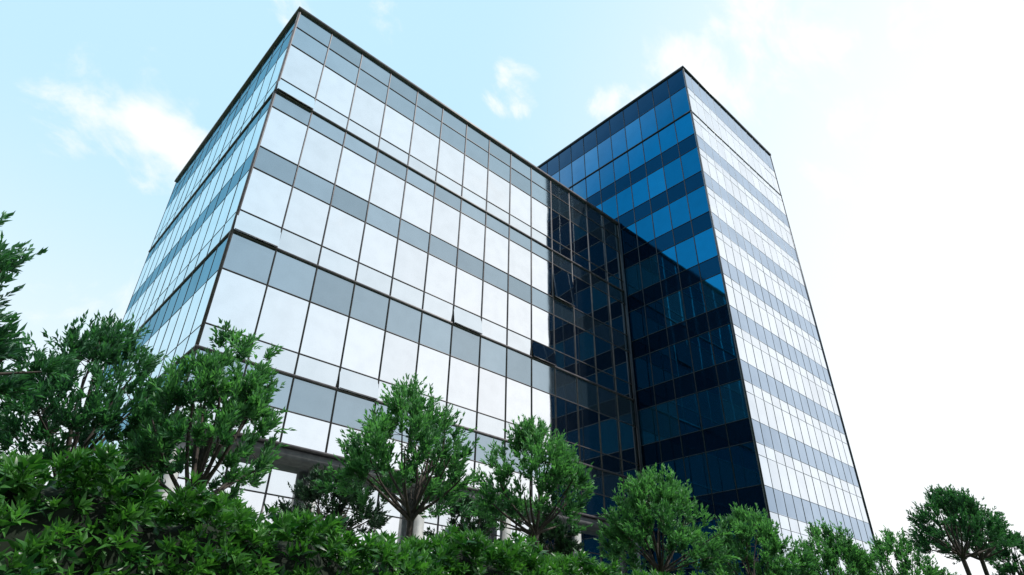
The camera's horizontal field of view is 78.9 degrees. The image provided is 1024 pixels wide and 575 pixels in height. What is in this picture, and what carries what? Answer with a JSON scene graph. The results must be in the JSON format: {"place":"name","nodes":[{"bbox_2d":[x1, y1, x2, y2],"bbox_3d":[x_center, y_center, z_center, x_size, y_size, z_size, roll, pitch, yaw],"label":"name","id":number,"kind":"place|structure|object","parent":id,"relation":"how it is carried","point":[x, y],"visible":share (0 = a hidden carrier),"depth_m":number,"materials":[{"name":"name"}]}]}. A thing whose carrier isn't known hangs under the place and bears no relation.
{"place":"outdoors","nodes":[
{"label":"outdoors","id":0,"kind":"place"},
{"bbox_2d":[134,439,641,572],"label":"columns","id":1,"kind":"structure","parent":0,"point":[418,526],"depth_m":25.18,"materials":[{"name":"concrete"}]},
{"bbox_2d":[117,427,636,531],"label":"soffit","id":2,"kind":"structure","parent":1,"relation":"on","point":[297,459],"depth_m":23.02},
{"bbox_2d":[191,90,606,521],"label":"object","id":3,"kind":"object","parent":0,"point":[391,472],"visible":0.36,"depth_m":24.79,"materials":[{"name":"black metal"}]},
{"bbox_2d":[75,11,300,455],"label":"side mullions","id":4,"kind":"object","parent":3,"relation":"attached to","point":[198,265],"visible":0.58,"depth_m":29.34,"materials":[{"name":"brown metal"}]},
{"bbox_2d":[77,16,296,456],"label":"side panes","id":5,"kind":"object","parent":4,"relation":"attached to","point":[206,293],"visible":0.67,"depth_m":29.98,"materials":[{"name":"blue glass"}]},
{"bbox_2d":[174,10,639,527],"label":"front mullions","id":6,"kind":"object","parent":3,"relation":"attached to","point":[317,265],"visible":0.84,"depth_m":30.50,"materials":[{"name":"brown metal"}]},
{"bbox_2d":[179,12,644,527],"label":"front panes","id":7,"kind":"object","parent":6,"relation":"attached to","point":[237,300],"visible":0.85,"depth_m":30.67,"materials":[{"name":"white glass"}]},
{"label":"roof","id":8,"kind":"object","parent":3,"relation":"on","visible":0},
{"bbox_2d":[174,6,617,224],"bbox_3d":[-7.565,-6.004,44.215,25.500,0.180,18.120,27,-40,-35],"label":"coping","id":9,"kind":"object","parent":8,"relation":"on","point":[364,52],"visible":0.38,"depth_m":36.14,"materials":[{"name":"brown metal"}]},
{"bbox_2d":[174,445,631,574],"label":"lobby front panes","id":10,"kind":"object","parent":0,"point":[281,476],"visible":0.17,"depth_m":23.73,"materials":[{"name":"white glass"}]},
{"bbox_2d":[0,0,1023,574],"label":"sky","id":11,"kind":"structure","parent":0,"point":[892,131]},
{"bbox_2d":[537,66,884,574],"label":"office tower","id":12,"kind":"structure","parent":0,"point":[673,174],"depth_m":39.70,"materials":[{"name":"blue glass"}]},
{"label":"ground","id":13,"kind":"structure","parent":0,"visible":0},
{"bbox_2d":[0,210,80,399],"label":"broadleaf tree","id":14,"kind":"object","parent":13,"relation":"on","point":[9,262],"visible":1,"depth_m":6.46,"materials":[{"name":"green plant"}]},
{"bbox_2d":[0,308,199,484],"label":"broadleaf tree","id":15,"kind":"object","parent":13,"relation":"on","point":[104,344],"visible":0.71,"depth_m":9.69,"materials":[{"name":"green plant"}]},
{"bbox_2d":[117,317,296,500],"bbox_3d":[-4.578,3.463,8.893,2.519,6.646,2.471,27,-40,-35],"label":"broadleaf tree","id":16,"kind":"object","parent":13,"relation":"on","point":[249,394],"visible":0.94,"depth_m":9.26,"materials":[{"name":"green plant"}]},
{"bbox_2d":[0,439,728,574],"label":"hedge","id":17,"kind":"object","parent":13,"relation":"on","point":[88,516],"visible":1,"depth_m":5.48,"materials":[{"name":"green plant"}]},
{"bbox_2d":[311,371,484,538],"bbox_3d":[-2.321,5.467,13.282,4.024,7.875,3.597,27,-40,-35],"label":"broadleaf tree","id":18,"kind":"object","parent":13,"relation":"on","point":[363,459],"visible":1,"depth_m":13.84,"materials":[{"name":"green plant"}]},
{"bbox_2d":[469,414,597,549],"bbox_3d":[0.546,7.026,15.759,3.458,7.902,3.777,-5,-32,9],"label":"broadleaf tree","id":19,"kind":"object","parent":13,"relation":"on","point":[529,436],"visible":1,"depth_m":16.26,"materials":[{"name":"green plant"}]},
{"bbox_2d":[595,463,741,574],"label":"broadleaf tree","id":20,"kind":"object","parent":13,"relation":"on","point":[622,532],"visible":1,"depth_m":17.53,"materials":[{"name":"green plant"}]},
{"bbox_2d":[697,502,818,574],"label":"broadleaf tree","id":21,"kind":"object","parent":13,"relation":"on","point":[771,544],"visible":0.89,"depth_m":20.67,"materials":[{"name":"green plant"}]},
{"bbox_2d":[783,516,891,574],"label":"broadleaf tree","id":22,"kind":"object","parent":13,"relation":"on","point":[853,557],"visible":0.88,"depth_m":24.36,"materials":[{"name":"green plant"}]},
{"bbox_2d":[856,525,956,574],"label":"broadleaf tree","id":23,"kind":"object","parent":13,"relation":"on","point":[900,551],"visible":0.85,"depth_m":29.39,"materials":[{"name":"green plant"}]},
{"bbox_2d":[902,484,1020,574],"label":"broadleaf tree","id":24,"kind":"object","parent":13,"relation":"on","point":[947,501],"visible":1,"depth_m":24.34,"materials":[{"name":"green plant"}]},
{"bbox_2d":[927,494,1021,574],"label":"broadleaf tree","id":25,"kind":"object","parent":13,"relation":"on","point":[989,554],"visible":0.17,"depth_m":26.55,"materials":[{"name":"green plant"}]},
{"bbox_2d":[983,529,1023,574],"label":"broadleaf tree","id":26,"kind":"object","parent":13,"relation":"on","point":[1012,568],"visible":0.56,"depth_m":29.73,"materials":[{"name":"green plant"}]},
{"label":"plaza pavement","id":27,"kind":"structure","parent":0,"visible":0},
{"bbox_2d":[266,463,391,536],"bbox_3d":[-5.142,8.030,16.566,3.594,6.850,3.549,10,-33,-14],"label":"broadleaf tree","id":28,"kind":"object","parent":27,"relation":"on","point":[305,495],"visible":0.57,"depth_m":17.55,"materials":[{"name":"green plant"}]},
{"bbox_2d":[178,462,628,568],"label":"lobby front mullions","id":29,"kind":"object","parent":27,"relation":"on","point":[438,524],"visible":0.07,"depth_m":24.00,"materials":[{"name":"black metal"}]},
{"bbox_2d":[422,490,501,542],"bbox_3d":[-1.519,9.876,19.475,2.392,6.842,2.338,-13,-34,21],"label":"broadleaf tree","id":30,"kind":"object","parent":27,"relation":"on","point":[479,521],"visible":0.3,"depth_m":20.64,"materials":[{"name":"green plant"}]},
{"bbox_2d":[525,513,583,556],"bbox_3d":[1.538,11.485,22.059,2.220,6.863,2.458,-10,-33,17],"label":"broadleaf tree","id":31,"kind":"object","parent":27,"relation":"on","point":[562,542],"visible":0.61,"depth_m":22.80,"materials":[{"name":"green plant"}]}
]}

